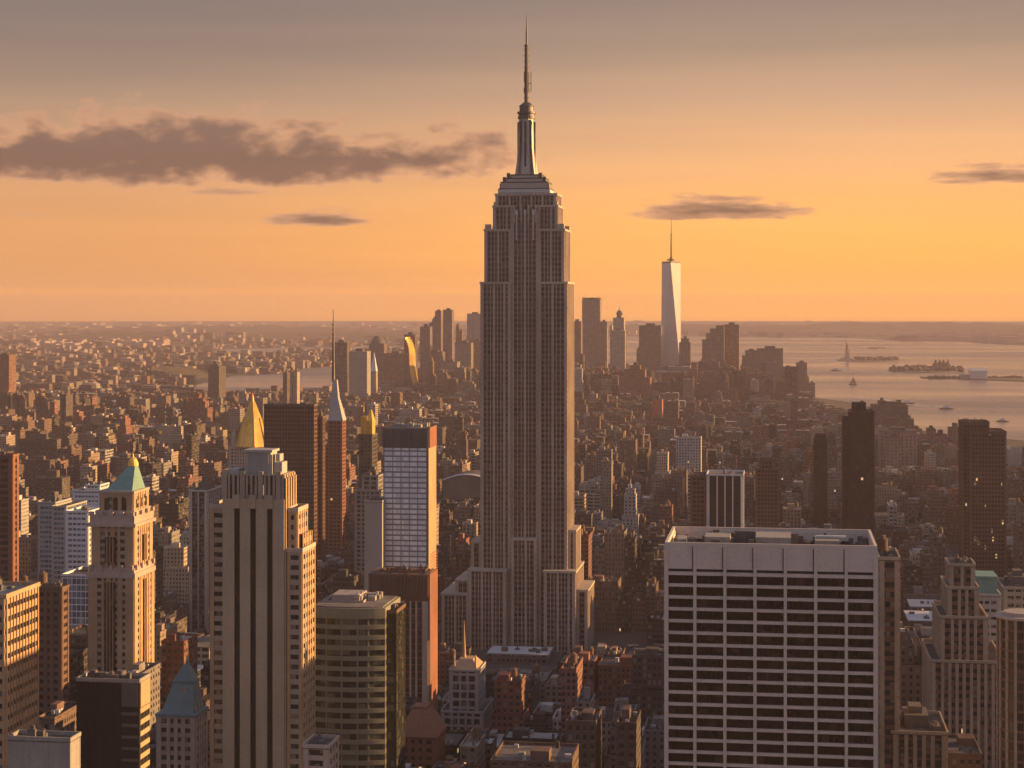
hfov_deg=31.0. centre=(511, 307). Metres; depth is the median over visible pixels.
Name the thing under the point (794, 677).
window
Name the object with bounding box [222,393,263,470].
gilded roof tower
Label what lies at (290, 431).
dark slab
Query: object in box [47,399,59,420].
city building
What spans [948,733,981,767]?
city building
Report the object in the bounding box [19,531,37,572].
city building
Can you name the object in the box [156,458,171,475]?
city building
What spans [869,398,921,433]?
dark riverside block
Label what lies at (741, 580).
window
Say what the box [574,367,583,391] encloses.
city building
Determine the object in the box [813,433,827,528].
slim black tower
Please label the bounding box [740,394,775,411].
pale block
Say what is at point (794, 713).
window
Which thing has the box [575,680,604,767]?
city building
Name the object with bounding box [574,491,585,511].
city building
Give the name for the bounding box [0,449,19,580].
slab tower
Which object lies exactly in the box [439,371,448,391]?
city building
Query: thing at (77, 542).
blue white block
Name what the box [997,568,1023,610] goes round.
grey roofed block
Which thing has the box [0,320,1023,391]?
borough buildings
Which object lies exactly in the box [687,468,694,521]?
city building
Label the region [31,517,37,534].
city building
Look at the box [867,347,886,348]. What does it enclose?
island
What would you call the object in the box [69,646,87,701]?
city building
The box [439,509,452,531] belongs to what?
city building
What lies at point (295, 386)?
riverside tower
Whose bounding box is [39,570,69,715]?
brick tower
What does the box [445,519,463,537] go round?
city building
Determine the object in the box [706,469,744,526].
finned black tower
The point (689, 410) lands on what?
city building
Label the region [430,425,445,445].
city building
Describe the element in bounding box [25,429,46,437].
city building
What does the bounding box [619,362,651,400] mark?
brick block
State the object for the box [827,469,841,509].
city building
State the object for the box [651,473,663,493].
city building
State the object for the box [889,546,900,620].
city building
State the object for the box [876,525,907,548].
city building
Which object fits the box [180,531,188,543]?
city building
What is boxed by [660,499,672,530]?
city building
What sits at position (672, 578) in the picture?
window
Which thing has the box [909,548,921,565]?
city building
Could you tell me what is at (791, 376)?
city building
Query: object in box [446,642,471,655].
city building
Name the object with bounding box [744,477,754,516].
city building
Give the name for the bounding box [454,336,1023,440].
harbour water
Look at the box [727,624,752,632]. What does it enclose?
window
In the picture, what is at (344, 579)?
city building
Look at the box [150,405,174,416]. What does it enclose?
city building
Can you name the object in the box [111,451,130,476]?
city building
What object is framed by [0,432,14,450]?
city building
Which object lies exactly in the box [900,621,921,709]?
city building
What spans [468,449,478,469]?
city building
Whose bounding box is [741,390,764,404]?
city building
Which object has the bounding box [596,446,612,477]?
city building
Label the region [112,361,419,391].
river water
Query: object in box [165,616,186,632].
city building
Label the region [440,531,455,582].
city building
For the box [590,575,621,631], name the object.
city building
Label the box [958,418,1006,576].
bronze slab
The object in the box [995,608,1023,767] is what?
round balcony tower
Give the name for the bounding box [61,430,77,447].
city building
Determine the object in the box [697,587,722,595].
window
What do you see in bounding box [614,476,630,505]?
city building
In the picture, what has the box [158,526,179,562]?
city building
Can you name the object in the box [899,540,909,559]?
city building
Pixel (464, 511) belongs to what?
city building
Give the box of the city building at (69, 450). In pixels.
[55,445,80,463]
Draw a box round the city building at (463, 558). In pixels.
[456,542,470,575]
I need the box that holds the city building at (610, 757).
[604,697,645,767]
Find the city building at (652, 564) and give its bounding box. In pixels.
[635,550,663,594]
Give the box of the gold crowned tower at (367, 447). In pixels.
[358,409,377,487]
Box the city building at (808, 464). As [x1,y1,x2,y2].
[802,448,812,473]
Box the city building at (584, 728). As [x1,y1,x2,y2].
[566,707,601,767]
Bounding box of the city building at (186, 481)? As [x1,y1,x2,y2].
[176,474,194,495]
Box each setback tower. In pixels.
[209,448,315,767]
[921,554,995,767]
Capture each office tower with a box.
[334,340,350,391]
[349,348,370,397]
[384,351,403,385]
[420,324,432,381]
[425,350,444,380]
[429,309,442,350]
[440,359,459,369]
[443,308,453,360]
[455,340,473,369]
[467,312,479,341]
[471,339,479,368]
[574,319,582,363]
[582,297,607,367]
[701,359,719,372]
[724,322,738,369]
[741,371,753,387]
[742,346,782,372]
[796,361,808,391]
[809,381,814,396]
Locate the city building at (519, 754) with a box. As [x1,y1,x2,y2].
[490,741,578,767]
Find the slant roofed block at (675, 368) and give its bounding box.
[656,364,690,380]
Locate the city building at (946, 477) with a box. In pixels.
[936,467,950,487]
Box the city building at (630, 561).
[624,532,636,596]
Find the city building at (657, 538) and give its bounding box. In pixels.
[643,528,669,546]
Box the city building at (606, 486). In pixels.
[601,457,612,519]
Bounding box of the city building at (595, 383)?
[590,373,612,397]
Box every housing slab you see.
[18,434,60,458]
[24,456,54,486]
[36,470,69,499]
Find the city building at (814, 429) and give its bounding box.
[811,426,818,447]
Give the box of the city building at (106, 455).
[84,448,113,464]
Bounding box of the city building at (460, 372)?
[455,366,465,380]
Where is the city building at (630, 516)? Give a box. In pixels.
[622,484,638,535]
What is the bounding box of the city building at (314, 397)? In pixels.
[309,391,318,403]
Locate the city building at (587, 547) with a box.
[581,524,592,579]
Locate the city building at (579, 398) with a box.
[574,391,585,403]
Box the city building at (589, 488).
[579,480,600,512]
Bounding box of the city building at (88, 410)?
[73,404,99,419]
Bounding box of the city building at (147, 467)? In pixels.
[137,456,161,476]
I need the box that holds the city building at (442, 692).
[438,684,448,716]
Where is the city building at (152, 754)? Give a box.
[150,741,155,767]
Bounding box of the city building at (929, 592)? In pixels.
[903,583,940,608]
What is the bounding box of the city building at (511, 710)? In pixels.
[491,667,529,733]
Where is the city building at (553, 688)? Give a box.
[545,668,560,701]
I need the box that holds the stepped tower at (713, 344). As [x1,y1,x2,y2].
[702,325,724,360]
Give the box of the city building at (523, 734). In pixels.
[502,726,560,742]
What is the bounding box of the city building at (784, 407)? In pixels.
[778,401,790,419]
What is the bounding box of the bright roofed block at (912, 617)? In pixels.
[903,609,931,627]
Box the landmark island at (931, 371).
[888,370,965,372]
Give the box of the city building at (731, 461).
[725,454,736,468]
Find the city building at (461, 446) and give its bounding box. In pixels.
[453,430,469,462]
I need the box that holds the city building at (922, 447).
[917,440,930,466]
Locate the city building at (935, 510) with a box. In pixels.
[923,485,946,543]
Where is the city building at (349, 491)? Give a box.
[346,485,352,509]
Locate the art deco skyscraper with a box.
[440,12,594,652]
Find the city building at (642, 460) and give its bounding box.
[637,450,648,477]
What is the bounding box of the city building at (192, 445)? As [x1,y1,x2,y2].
[186,431,198,461]
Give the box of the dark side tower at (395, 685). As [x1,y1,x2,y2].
[386,603,405,767]
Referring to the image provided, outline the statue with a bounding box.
[840,344,853,359]
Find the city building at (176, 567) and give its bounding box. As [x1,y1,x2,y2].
[163,542,188,603]
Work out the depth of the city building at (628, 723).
729.41 m
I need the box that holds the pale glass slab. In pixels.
[37,491,86,583]
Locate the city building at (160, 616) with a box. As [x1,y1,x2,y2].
[154,611,175,625]
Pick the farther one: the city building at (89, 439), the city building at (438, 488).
the city building at (89, 439)
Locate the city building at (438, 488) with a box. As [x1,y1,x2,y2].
[436,478,441,500]
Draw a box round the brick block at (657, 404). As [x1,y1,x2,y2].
[652,395,662,420]
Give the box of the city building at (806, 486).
[803,469,809,505]
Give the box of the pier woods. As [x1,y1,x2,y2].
[928,375,1022,378]
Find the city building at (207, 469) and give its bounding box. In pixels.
[195,459,221,478]
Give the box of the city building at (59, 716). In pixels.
[39,700,75,730]
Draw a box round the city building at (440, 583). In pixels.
[438,574,443,625]
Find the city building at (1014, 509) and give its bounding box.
[1006,498,1023,522]
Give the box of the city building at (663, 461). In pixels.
[655,447,670,475]
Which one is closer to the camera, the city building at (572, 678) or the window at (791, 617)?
the window at (791, 617)
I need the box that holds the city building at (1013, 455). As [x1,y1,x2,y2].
[1006,446,1021,465]
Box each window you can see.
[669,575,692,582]
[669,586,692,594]
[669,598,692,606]
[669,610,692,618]
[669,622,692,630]
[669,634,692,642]
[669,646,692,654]
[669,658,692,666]
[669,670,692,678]
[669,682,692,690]
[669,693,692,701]
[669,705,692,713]
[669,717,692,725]
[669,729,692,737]
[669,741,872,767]
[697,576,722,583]
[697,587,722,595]
[697,599,722,607]
[697,611,722,619]
[697,623,722,631]
[697,635,722,643]
[697,647,722,655]
[697,659,722,667]
[697,670,722,679]
[697,682,722,690]
[697,694,722,702]
[697,706,722,714]
[697,718,722,726]
[697,730,722,738]
[727,576,752,584]
[727,588,752,596]
[727,600,752,608]
[727,612,752,620]
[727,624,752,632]
[727,635,752,644]
[727,647,752,655]
[727,659,752,667]
[727,671,752,679]
[727,683,752,691]
[727,695,752,703]
[727,707,752,715]
[727,719,752,727]
[727,731,752,739]
[757,577,783,584]
[757,588,783,596]
[757,600,783,608]
[757,612,783,620]
[757,624,783,632]
[757,636,783,644]
[757,648,783,656]
[757,660,783,668]
[757,672,783,680]
[757,684,783,692]
[757,696,783,704]
[757,708,783,716]
[757,720,783,728]
[757,732,783,740]
[787,577,813,585]
[787,589,813,597]
[787,601,813,609]
[787,613,813,621]
[787,625,813,633]
[787,637,813,645]
[787,649,813,657]
[787,661,813,669]
[787,673,813,681]
[787,685,813,693]
[787,697,813,705]
[787,709,813,717]
[787,721,813,729]
[787,733,813,741]
[817,578,843,586]
[817,590,843,598]
[817,602,843,610]
[817,614,843,622]
[817,626,843,634]
[817,638,843,646]
[817,650,843,658]
[817,662,843,670]
[817,674,843,682]
[817,686,843,694]
[817,698,843,706]
[817,710,843,718]
[817,722,843,730]
[817,734,843,742]
[848,579,872,586]
[848,590,872,598]
[848,602,872,610]
[848,614,872,623]
[848,627,872,635]
[848,639,872,647]
[848,651,872,659]
[848,663,872,671]
[848,675,872,683]
[848,687,872,695]
[848,699,872,707]
[848,711,872,719]
[848,723,872,731]
[848,735,872,743]
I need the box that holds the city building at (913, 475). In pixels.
[910,466,936,496]
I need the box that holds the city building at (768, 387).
[765,379,772,399]
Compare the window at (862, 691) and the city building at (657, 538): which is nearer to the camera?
the window at (862, 691)
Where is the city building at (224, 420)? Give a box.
[220,411,227,431]
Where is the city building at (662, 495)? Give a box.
[650,484,680,522]
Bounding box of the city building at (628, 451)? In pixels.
[619,434,636,473]
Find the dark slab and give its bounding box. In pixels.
[263,402,317,582]
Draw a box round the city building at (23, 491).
[19,477,28,497]
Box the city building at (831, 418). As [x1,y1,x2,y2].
[814,413,839,425]
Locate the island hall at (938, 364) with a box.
[932,359,949,366]
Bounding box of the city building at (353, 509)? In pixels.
[351,501,354,517]
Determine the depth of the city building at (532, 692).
1021.38 m
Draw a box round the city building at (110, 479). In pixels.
[100,472,116,485]
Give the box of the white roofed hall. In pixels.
[485,645,553,664]
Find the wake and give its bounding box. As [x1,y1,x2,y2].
[825,362,942,406]
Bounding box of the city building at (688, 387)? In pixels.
[683,378,693,399]
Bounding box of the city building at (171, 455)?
[164,449,177,471]
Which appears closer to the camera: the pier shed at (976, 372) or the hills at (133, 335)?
the pier shed at (976, 372)
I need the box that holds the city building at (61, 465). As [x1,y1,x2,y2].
[55,456,67,475]
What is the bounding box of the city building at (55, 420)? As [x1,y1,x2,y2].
[48,414,58,438]
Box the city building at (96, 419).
[90,413,108,423]
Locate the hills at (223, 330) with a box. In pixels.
[0,325,409,334]
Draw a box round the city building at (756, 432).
[751,423,761,442]
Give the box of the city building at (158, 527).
[153,521,166,542]
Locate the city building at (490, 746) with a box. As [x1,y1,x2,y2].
[481,728,496,767]
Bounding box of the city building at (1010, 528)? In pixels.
[1006,522,1013,538]
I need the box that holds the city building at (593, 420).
[587,413,600,429]
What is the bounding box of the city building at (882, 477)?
[874,471,898,497]
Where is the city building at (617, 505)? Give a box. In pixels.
[613,492,621,519]
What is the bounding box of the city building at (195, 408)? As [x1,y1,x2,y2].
[182,397,212,421]
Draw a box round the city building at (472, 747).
[459,724,485,767]
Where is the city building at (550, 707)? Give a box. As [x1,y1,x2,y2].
[533,702,560,713]
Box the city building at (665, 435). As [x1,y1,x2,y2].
[657,427,674,450]
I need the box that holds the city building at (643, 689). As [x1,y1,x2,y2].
[620,647,663,727]
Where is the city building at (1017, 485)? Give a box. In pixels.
[1006,473,1023,502]
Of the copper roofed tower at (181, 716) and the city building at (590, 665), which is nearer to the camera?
the copper roofed tower at (181, 716)
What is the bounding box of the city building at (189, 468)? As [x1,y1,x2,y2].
[177,462,201,485]
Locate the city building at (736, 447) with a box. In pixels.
[729,438,741,460]
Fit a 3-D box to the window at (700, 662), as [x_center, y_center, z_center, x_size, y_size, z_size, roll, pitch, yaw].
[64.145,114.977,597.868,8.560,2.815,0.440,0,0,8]
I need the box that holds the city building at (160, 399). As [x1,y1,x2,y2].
[153,394,170,406]
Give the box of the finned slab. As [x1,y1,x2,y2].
[188,478,222,631]
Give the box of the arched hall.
[443,470,479,500]
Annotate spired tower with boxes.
[325,309,345,554]
[371,353,377,391]
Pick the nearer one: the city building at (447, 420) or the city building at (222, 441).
the city building at (222, 441)
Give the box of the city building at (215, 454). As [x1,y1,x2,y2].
[204,446,228,463]
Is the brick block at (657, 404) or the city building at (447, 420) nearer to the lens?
the city building at (447, 420)
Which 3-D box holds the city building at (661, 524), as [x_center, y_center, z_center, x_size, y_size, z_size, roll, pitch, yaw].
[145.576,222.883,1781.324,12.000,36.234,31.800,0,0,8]
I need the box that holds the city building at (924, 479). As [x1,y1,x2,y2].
[915,469,935,496]
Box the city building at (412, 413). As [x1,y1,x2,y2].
[395,407,424,423]
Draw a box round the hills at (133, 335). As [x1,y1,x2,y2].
[8,331,256,344]
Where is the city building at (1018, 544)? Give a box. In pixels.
[1013,514,1023,572]
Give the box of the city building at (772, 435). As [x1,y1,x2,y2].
[768,424,777,441]
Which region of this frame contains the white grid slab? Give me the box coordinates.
[382,421,436,567]
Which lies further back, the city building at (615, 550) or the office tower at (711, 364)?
the office tower at (711, 364)
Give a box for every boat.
[849,378,856,384]
[939,404,953,408]
[996,417,1008,421]
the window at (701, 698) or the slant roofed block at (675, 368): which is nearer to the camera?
the window at (701, 698)
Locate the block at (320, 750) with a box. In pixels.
[302,732,339,767]
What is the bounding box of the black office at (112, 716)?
[76,669,149,767]
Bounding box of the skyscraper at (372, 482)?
[354,466,382,570]
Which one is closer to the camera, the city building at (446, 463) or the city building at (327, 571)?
the city building at (327, 571)
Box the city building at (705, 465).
[702,447,708,469]
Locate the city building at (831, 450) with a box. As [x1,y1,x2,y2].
[827,431,835,470]
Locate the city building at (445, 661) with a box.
[438,648,469,684]
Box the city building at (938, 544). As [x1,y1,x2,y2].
[930,526,945,588]
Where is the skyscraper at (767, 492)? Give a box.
[755,456,779,527]
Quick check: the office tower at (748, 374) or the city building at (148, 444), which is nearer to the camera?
the city building at (148, 444)
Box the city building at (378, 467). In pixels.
[356,460,380,485]
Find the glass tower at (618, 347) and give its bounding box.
[610,324,625,370]
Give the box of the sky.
[0,0,1023,321]
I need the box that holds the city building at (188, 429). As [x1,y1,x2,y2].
[183,422,201,441]
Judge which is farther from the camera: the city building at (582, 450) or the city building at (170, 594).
the city building at (582, 450)
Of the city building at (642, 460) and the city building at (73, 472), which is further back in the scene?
the city building at (642, 460)
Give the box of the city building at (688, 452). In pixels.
[676,431,701,471]
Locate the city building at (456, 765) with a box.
[450,763,479,767]
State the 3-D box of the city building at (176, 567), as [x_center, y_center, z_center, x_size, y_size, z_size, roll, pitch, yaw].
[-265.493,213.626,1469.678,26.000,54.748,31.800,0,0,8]
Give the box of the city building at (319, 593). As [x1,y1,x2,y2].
[315,586,324,603]
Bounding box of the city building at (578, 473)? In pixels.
[574,461,583,490]
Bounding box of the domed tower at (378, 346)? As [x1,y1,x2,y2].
[369,336,386,378]
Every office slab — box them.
[636,323,661,370]
[664,524,877,767]
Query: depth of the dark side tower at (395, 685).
719.45 m
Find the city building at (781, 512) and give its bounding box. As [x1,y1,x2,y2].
[779,487,783,521]
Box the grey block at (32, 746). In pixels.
[7,724,80,767]
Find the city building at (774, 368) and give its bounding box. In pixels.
[764,361,784,391]
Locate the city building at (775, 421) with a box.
[763,418,790,428]
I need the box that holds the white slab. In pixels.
[72,481,109,504]
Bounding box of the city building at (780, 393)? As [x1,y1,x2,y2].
[774,380,789,400]
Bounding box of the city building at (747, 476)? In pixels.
[744,470,755,497]
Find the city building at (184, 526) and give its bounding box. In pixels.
[177,517,188,533]
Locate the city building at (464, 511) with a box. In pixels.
[453,500,473,521]
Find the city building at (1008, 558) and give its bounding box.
[1006,546,1010,569]
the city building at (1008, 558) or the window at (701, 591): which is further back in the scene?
the city building at (1008, 558)
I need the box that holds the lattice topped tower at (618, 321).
[613,307,624,329]
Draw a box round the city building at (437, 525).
[436,507,438,544]
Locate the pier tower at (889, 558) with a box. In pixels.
[877,535,900,767]
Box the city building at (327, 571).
[321,564,354,582]
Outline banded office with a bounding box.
[0,579,39,767]
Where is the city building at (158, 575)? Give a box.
[153,546,163,607]
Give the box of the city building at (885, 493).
[874,481,896,506]
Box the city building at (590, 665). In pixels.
[575,646,598,705]
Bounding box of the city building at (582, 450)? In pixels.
[576,442,586,464]
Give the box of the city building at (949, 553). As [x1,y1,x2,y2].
[946,548,952,556]
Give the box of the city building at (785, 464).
[781,453,791,486]
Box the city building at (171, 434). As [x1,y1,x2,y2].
[159,424,182,448]
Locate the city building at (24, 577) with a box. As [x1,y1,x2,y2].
[22,575,40,583]
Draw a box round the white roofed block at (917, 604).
[906,598,937,609]
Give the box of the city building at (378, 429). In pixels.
[375,425,387,444]
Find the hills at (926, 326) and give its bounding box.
[802,321,1023,330]
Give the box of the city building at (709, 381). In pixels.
[699,370,717,397]
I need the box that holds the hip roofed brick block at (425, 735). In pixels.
[405,702,446,767]
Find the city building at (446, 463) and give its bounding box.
[440,455,454,478]
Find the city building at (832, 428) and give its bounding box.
[826,423,839,444]
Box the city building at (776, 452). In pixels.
[771,445,781,471]
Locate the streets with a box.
[438,447,902,653]
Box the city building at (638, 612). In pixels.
[632,592,644,632]
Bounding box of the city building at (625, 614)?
[618,592,633,632]
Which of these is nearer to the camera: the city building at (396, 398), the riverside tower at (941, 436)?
the riverside tower at (941, 436)
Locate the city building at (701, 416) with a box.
[694,412,714,424]
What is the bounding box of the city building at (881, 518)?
[874,513,903,526]
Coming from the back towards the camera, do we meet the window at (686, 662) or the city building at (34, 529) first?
the city building at (34, 529)
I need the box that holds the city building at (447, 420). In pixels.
[439,413,462,428]
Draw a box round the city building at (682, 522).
[672,519,689,525]
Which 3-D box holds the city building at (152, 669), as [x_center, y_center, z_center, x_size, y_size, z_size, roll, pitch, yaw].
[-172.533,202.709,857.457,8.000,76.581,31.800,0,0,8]
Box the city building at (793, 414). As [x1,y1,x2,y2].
[790,398,796,429]
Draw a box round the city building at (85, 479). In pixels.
[76,472,93,487]
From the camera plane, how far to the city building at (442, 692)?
1077.08 m
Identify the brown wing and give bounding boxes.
[690,472,706,526]
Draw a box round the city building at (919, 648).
[917,636,931,705]
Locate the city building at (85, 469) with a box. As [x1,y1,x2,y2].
[75,462,96,487]
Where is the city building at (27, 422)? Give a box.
[20,415,34,429]
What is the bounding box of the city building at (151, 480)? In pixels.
[142,472,161,495]
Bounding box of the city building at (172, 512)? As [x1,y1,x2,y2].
[160,496,188,527]
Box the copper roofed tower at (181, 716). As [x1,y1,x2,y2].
[155,656,208,767]
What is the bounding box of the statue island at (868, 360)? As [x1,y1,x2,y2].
[838,359,899,361]
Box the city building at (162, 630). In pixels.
[154,622,177,662]
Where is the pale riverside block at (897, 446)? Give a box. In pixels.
[878,426,916,467]
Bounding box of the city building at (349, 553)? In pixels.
[344,542,354,564]
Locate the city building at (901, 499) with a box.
[895,490,907,525]
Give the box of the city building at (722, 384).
[716,372,728,400]
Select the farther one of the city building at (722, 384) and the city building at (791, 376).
the city building at (791, 376)
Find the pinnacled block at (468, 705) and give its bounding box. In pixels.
[441,624,492,730]
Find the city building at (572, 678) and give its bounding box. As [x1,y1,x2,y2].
[561,651,582,735]
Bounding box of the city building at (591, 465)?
[587,451,595,481]
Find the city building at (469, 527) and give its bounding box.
[462,519,477,539]
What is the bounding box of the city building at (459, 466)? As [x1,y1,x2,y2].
[450,458,466,476]
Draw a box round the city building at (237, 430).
[235,426,240,438]
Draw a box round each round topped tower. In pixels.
[317,409,325,561]
[679,336,690,365]
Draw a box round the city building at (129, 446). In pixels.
[120,438,135,452]
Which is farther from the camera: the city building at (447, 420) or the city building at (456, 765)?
the city building at (447, 420)
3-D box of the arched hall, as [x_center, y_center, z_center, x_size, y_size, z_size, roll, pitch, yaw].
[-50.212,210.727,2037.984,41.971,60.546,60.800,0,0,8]
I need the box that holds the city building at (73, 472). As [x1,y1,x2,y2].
[67,464,84,487]
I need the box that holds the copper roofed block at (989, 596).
[975,570,1000,644]
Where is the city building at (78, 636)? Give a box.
[69,624,87,646]
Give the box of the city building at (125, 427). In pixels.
[117,416,132,438]
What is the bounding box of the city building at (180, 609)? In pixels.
[154,600,189,631]
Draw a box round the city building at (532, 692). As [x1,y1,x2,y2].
[525,673,539,712]
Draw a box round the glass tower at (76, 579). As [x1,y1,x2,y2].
[61,566,88,629]
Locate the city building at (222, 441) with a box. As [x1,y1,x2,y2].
[215,436,228,449]
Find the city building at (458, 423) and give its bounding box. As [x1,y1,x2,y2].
[452,416,463,436]
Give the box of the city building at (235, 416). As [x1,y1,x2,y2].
[228,407,244,431]
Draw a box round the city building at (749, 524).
[744,521,752,527]
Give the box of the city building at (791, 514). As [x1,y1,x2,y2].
[783,501,800,527]
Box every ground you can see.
[0,321,1023,688]
[920,376,1023,381]
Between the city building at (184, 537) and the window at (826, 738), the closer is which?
the window at (826, 738)
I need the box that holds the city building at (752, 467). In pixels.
[747,462,759,473]
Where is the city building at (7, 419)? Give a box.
[0,413,16,431]
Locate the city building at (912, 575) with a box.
[903,560,922,588]
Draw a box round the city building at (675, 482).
[662,474,683,512]
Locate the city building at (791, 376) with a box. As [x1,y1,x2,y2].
[785,365,796,393]
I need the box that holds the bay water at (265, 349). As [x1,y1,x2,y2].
[185,346,403,354]
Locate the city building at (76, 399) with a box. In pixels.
[73,393,81,404]
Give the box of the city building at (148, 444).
[142,437,154,455]
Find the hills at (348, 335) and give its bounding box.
[223,332,463,339]
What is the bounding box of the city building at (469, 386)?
[456,380,478,400]
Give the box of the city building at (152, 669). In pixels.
[128,661,159,740]
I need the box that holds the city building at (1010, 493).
[1006,477,1014,501]
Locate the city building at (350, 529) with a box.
[346,518,354,541]
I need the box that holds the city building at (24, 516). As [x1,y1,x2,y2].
[19,495,30,534]
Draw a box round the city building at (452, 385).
[448,377,457,393]
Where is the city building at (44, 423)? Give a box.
[38,418,51,437]
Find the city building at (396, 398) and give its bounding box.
[391,391,402,409]
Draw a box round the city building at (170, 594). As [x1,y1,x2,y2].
[164,590,176,600]
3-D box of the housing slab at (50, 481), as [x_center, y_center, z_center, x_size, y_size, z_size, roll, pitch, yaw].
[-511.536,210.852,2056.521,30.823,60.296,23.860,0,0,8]
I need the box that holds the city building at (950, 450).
[943,443,956,459]
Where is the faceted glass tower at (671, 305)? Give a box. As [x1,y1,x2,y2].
[661,226,680,366]
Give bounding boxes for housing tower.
[0,352,15,392]
[0,393,11,408]
[13,391,20,415]
[19,392,24,417]
[36,393,45,419]
[60,390,63,420]
[64,391,72,424]
[208,361,225,399]
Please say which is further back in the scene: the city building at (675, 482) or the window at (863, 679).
the city building at (675, 482)
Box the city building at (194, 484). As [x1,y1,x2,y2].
[186,481,198,494]
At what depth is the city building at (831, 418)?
3403.29 m
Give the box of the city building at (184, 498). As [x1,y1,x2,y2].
[173,493,188,515]
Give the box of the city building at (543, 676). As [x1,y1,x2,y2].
[493,663,551,707]
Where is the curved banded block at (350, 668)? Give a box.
[315,590,399,767]
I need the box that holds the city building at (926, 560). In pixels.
[920,548,932,588]
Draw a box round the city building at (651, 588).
[645,576,658,632]
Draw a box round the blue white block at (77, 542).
[65,505,98,571]
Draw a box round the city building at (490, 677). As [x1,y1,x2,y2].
[486,672,496,709]
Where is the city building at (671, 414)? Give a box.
[661,400,682,426]
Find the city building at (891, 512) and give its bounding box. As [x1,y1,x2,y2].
[887,501,896,526]
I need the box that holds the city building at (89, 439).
[81,431,98,458]
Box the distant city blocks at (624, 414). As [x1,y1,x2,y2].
[0,354,1023,767]
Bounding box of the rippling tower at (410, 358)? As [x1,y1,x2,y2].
[404,332,417,387]
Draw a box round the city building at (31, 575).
[19,569,35,581]
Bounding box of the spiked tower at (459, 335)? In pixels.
[456,323,462,341]
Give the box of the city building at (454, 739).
[446,731,466,761]
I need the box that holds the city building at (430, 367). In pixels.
[426,356,435,387]
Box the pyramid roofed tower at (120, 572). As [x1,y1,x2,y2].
[86,455,155,671]
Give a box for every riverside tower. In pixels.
[283,370,289,402]
[288,367,299,403]
[926,425,935,446]
[936,430,946,443]
[947,422,957,444]
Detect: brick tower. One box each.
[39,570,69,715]
[368,549,437,712]
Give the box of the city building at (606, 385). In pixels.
[599,379,612,399]
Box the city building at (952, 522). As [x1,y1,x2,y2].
[945,502,957,543]
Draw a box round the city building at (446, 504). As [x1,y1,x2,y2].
[437,499,460,515]
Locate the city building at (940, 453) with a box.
[935,442,944,467]
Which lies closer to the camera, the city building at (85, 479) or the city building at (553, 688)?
the city building at (553, 688)
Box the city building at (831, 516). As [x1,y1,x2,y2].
[812,508,838,523]
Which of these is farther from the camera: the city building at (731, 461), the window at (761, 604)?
the city building at (731, 461)
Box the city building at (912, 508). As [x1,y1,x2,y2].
[908,498,917,521]
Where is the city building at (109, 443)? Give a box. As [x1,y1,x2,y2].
[104,437,115,455]
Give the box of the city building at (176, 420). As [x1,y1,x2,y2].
[172,414,181,425]
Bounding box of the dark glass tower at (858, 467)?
[842,400,874,536]
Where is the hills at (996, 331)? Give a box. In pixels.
[942,326,1023,334]
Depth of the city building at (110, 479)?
2104.47 m
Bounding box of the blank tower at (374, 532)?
[364,497,385,591]
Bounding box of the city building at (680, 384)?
[677,374,693,394]
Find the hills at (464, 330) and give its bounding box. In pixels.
[415,328,466,334]
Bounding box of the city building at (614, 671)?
[598,654,631,707]
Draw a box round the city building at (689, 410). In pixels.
[683,401,698,421]
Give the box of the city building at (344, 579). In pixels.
[333,568,360,592]
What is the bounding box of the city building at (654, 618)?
[647,611,662,644]
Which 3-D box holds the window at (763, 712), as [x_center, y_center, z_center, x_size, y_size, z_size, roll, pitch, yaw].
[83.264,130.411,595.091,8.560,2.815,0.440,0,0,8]
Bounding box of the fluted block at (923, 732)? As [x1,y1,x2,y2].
[891,702,948,767]
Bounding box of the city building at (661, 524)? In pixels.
[655,520,669,531]
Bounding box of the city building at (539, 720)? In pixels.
[524,711,553,729]
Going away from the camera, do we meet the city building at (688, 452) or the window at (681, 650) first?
the window at (681, 650)
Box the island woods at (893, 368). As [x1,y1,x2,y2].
[889,364,964,371]
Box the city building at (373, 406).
[367,402,377,424]
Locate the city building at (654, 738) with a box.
[644,715,663,767]
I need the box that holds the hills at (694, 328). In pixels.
[608,324,912,333]
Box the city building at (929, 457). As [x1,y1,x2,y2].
[924,449,935,467]
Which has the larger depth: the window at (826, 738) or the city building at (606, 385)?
the city building at (606, 385)
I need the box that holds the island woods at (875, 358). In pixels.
[853,356,898,359]
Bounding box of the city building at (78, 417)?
[73,410,84,424]
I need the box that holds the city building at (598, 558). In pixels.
[593,543,604,574]
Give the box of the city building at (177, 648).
[160,632,197,709]
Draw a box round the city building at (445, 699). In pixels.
[442,692,448,707]
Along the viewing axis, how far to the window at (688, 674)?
599.12 m
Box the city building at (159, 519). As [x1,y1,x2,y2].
[153,503,161,523]
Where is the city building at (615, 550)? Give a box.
[605,524,627,597]
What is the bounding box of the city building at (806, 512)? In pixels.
[801,502,811,523]
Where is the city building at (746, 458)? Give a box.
[741,444,752,470]
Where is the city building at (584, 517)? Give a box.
[574,510,595,529]
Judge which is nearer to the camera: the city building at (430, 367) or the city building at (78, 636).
the city building at (78, 636)
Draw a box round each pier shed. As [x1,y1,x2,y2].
[959,374,968,377]
[968,367,986,378]
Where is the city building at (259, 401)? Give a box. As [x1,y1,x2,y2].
[248,396,266,419]
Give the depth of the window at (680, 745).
595.04 m
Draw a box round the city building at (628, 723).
[616,705,640,767]
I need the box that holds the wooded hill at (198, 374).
[137,366,207,378]
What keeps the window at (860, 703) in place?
in the office slab at (770, 647)
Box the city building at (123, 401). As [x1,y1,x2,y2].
[110,395,138,408]
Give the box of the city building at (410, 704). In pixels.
[405,699,416,719]
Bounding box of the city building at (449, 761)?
[433,754,463,767]
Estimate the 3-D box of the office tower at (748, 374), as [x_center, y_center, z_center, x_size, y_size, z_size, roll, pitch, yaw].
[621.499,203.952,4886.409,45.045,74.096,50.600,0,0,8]

